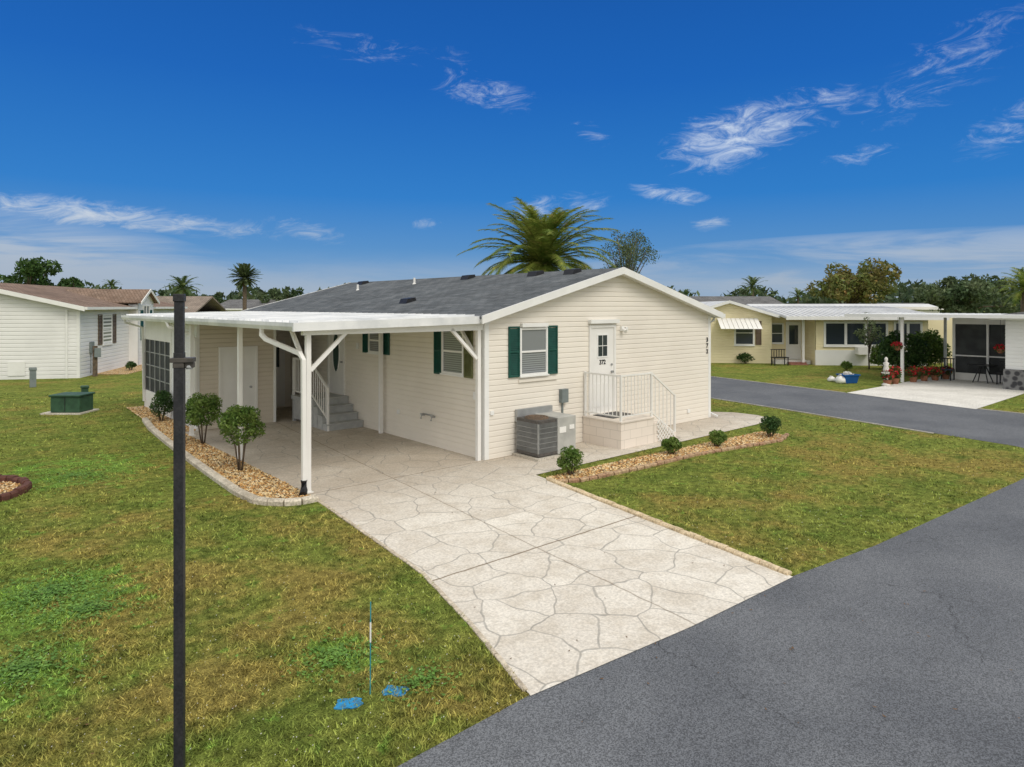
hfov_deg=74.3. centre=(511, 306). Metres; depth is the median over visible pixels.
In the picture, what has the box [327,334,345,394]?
door
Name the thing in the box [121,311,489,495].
carport
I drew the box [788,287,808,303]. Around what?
palm tree
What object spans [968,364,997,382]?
patio table
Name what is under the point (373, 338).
window
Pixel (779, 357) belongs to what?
porch bench
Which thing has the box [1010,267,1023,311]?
palm tree
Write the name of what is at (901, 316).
carport
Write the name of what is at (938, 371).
flowering plant
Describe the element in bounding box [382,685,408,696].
blue ground marker
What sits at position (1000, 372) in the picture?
patio chair
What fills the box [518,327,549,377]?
window
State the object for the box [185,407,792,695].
driveway
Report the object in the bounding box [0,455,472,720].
lawn weeds
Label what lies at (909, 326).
window
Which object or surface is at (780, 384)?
road kerb
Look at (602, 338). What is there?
door
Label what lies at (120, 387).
ground
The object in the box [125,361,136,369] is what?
shrub
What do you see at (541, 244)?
palm tree
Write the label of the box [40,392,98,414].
transformer box
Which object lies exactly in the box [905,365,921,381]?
flowering plant
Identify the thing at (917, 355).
shrub
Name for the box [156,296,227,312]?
distant house
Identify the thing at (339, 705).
blue ground marker
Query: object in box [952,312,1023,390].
neighbour house
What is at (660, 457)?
gravel
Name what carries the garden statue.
on the neighbour driveway at (965, 393)
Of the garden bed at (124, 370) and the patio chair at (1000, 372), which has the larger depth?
the garden bed at (124, 370)
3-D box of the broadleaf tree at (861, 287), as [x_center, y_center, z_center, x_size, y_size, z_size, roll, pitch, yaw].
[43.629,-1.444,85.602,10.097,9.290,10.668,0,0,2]
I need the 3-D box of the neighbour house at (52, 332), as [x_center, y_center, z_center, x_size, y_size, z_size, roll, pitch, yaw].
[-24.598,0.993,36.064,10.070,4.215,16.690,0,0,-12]
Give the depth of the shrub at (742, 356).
36.40 m
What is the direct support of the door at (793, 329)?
in the yellow house at (813, 334)
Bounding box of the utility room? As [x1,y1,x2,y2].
[144,321,290,430]
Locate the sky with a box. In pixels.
[0,0,1023,302]
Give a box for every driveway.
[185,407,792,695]
[848,375,1023,408]
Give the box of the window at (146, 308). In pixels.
[143,305,149,313]
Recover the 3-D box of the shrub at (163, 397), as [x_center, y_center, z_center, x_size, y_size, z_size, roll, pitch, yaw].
[-9.416,2.674,18.178,0.712,0.860,0.647,0,0,-41]
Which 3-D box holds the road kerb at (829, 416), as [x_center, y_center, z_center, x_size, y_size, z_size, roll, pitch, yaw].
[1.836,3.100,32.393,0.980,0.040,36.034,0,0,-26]
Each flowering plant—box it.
[880,369,893,384]
[890,366,901,383]
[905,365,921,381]
[917,366,931,380]
[927,366,943,380]
[940,366,952,378]
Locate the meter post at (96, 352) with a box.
[92,346,100,375]
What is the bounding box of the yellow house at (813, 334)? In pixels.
[701,300,951,365]
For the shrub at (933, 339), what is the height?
2.065 m
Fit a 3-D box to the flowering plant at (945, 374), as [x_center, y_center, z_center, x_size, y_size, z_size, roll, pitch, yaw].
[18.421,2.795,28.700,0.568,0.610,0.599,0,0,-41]
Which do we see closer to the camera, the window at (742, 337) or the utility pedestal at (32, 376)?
the utility pedestal at (32, 376)
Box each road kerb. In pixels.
[711,376,845,392]
[711,398,932,433]
[979,408,1023,413]
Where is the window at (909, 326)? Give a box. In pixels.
[893,321,922,346]
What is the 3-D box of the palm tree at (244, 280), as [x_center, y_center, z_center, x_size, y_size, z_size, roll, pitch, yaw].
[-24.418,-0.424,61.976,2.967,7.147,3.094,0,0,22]
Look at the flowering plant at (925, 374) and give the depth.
27.87 m
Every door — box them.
[218,346,257,419]
[276,341,284,406]
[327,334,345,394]
[588,325,615,414]
[786,322,800,358]
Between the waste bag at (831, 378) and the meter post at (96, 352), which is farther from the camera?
the meter post at (96, 352)
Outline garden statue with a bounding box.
[881,357,890,385]
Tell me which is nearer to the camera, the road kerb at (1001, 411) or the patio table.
the road kerb at (1001, 411)
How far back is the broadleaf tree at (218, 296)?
90.68 m
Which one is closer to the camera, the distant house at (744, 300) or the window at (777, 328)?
the window at (777, 328)
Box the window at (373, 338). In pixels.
[367,333,378,354]
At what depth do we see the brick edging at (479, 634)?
7.01 m
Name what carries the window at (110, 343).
in the neighbour house at (52, 332)
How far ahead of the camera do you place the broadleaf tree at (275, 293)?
79.36 m
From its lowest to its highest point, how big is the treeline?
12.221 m
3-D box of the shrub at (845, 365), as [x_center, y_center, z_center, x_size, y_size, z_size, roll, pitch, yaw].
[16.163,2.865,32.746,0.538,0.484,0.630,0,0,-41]
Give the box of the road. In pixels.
[397,377,1023,766]
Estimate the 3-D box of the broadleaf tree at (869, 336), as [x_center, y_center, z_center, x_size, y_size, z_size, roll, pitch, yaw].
[17.709,1.711,33.339,1.410,2.885,1.505,0,0,-41]
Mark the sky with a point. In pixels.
(312, 145)
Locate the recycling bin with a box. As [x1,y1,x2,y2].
[836,371,860,382]
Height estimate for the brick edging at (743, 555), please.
0.080 m
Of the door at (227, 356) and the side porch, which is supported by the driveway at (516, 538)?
the side porch
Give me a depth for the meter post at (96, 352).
29.87 m
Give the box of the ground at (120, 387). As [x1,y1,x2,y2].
[0,311,1023,766]
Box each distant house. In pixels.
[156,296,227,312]
[221,299,278,310]
[688,296,783,304]
[842,303,943,312]
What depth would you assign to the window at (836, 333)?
35.41 m
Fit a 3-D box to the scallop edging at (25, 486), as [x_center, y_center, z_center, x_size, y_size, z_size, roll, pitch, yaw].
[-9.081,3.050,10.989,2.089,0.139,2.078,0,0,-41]
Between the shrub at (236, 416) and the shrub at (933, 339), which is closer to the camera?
the shrub at (236, 416)
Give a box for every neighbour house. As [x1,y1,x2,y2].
[0,283,187,379]
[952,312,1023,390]
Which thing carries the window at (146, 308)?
in the neighbour house at (52, 332)
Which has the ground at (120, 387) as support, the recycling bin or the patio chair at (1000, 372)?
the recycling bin
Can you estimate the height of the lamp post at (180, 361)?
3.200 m
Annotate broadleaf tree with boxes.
[0,256,68,286]
[60,276,85,287]
[198,291,224,303]
[258,286,303,302]
[596,229,659,274]
[803,257,901,303]
[853,312,886,368]
[914,273,1020,313]
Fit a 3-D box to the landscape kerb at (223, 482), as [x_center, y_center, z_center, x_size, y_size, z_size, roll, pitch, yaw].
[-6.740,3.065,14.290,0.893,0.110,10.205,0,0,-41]
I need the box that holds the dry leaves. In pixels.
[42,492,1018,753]
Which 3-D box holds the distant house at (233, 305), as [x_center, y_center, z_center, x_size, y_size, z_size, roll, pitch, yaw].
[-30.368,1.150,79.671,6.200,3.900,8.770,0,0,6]
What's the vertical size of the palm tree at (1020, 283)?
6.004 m
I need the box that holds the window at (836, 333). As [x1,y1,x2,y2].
[823,321,887,346]
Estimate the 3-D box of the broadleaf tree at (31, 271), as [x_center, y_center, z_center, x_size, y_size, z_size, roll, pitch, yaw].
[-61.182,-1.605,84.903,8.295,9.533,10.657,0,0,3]
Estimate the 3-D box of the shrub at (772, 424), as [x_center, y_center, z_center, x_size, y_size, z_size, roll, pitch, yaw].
[6.113,2.846,16.008,0.611,0.520,0.519,0,0,-41]
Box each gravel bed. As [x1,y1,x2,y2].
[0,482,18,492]
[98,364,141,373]
[129,407,308,497]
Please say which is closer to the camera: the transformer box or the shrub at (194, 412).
the shrub at (194, 412)
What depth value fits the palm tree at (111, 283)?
109.85 m
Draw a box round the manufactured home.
[242,267,725,459]
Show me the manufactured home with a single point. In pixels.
(549, 338)
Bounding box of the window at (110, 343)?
[102,314,112,345]
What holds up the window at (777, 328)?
in the yellow house at (813, 334)
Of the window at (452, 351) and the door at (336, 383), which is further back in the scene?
the door at (336, 383)
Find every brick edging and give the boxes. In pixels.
[317,500,527,691]
[546,477,791,574]
[556,433,788,482]
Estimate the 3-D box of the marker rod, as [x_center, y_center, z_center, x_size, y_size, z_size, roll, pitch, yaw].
[-1.129,2.730,5.393,0.013,0.740,0.014,0,0,27]
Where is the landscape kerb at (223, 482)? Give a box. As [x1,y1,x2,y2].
[142,417,318,505]
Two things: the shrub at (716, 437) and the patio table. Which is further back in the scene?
the patio table
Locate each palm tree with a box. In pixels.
[102,279,119,288]
[162,275,202,295]
[227,263,262,309]
[457,197,622,274]
[740,276,767,295]
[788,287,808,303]
[991,267,1023,311]
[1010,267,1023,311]
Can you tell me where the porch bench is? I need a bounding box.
[770,349,788,365]
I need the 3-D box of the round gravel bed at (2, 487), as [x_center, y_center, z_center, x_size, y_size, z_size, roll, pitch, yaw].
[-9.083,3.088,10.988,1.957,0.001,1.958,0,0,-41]
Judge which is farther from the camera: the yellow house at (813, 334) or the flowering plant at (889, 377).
the yellow house at (813, 334)
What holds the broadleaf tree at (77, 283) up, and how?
on the ground at (120, 387)
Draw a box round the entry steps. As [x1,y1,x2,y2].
[291,357,363,430]
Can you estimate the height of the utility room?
2.760 m
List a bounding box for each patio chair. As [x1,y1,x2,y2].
[938,358,954,380]
[996,361,1004,383]
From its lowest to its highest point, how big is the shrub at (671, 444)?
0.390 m
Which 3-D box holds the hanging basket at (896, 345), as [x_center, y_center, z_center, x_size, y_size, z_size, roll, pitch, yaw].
[15.745,1.100,27.615,0.510,1.400,0.481,0,0,-41]
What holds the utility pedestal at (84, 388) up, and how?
on the ground at (120, 387)
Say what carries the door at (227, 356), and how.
in the utility room
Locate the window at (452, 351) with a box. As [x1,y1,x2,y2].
[440,331,463,376]
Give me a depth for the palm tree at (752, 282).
84.71 m
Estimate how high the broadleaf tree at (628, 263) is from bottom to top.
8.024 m
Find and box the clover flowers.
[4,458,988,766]
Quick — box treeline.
[83,279,1019,313]
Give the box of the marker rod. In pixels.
[370,602,370,694]
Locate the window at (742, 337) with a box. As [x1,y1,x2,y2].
[734,320,754,345]
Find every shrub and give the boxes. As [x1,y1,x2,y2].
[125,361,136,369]
[149,390,172,420]
[185,392,221,443]
[215,404,265,470]
[556,445,583,474]
[661,436,682,453]
[708,429,727,446]
[737,352,754,363]
[759,415,781,436]
[840,360,852,369]
[869,343,894,368]
[877,330,931,374]
[907,328,951,367]
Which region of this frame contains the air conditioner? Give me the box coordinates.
[512,405,575,461]
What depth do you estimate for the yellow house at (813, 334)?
36.73 m
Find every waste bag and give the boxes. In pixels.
[827,376,834,381]
[835,374,845,383]
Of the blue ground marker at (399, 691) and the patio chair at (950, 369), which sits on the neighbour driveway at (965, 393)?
the patio chair at (950, 369)
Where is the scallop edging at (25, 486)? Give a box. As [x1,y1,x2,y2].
[0,474,31,501]
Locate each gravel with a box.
[546,431,780,478]
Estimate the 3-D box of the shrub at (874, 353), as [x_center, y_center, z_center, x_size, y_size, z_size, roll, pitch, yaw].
[18.291,2.459,33.371,1.296,1.287,1.222,0,0,19]
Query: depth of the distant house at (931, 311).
98.00 m
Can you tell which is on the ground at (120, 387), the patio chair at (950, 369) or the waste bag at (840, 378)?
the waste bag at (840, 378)
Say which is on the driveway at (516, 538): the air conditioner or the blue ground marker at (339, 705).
the air conditioner
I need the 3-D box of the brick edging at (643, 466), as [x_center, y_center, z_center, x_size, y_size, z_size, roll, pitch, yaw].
[3.783,3.077,13.918,7.299,0.085,0.391,0,0,-37]
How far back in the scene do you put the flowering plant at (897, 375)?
26.80 m
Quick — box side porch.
[582,371,675,448]
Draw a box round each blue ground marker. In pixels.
[334,697,362,709]
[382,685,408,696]
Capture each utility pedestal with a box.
[29,367,36,387]
[80,385,88,391]
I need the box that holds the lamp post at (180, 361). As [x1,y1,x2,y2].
[170,294,195,766]
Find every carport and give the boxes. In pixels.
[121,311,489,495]
[844,313,1023,381]
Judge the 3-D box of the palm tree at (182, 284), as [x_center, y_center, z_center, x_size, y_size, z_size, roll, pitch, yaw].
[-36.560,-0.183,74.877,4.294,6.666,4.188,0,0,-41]
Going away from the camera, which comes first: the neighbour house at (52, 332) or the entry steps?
the entry steps
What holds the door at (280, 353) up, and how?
in the utility room
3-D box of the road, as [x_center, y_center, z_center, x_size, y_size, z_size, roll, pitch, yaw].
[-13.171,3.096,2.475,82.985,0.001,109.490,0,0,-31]
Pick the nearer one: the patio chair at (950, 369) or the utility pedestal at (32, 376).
the utility pedestal at (32, 376)
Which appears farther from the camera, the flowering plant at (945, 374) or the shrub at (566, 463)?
the flowering plant at (945, 374)
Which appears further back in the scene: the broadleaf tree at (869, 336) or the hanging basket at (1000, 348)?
the broadleaf tree at (869, 336)
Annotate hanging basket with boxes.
[890,341,903,349]
[993,320,1004,352]
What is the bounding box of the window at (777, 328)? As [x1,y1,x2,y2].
[772,323,783,343]

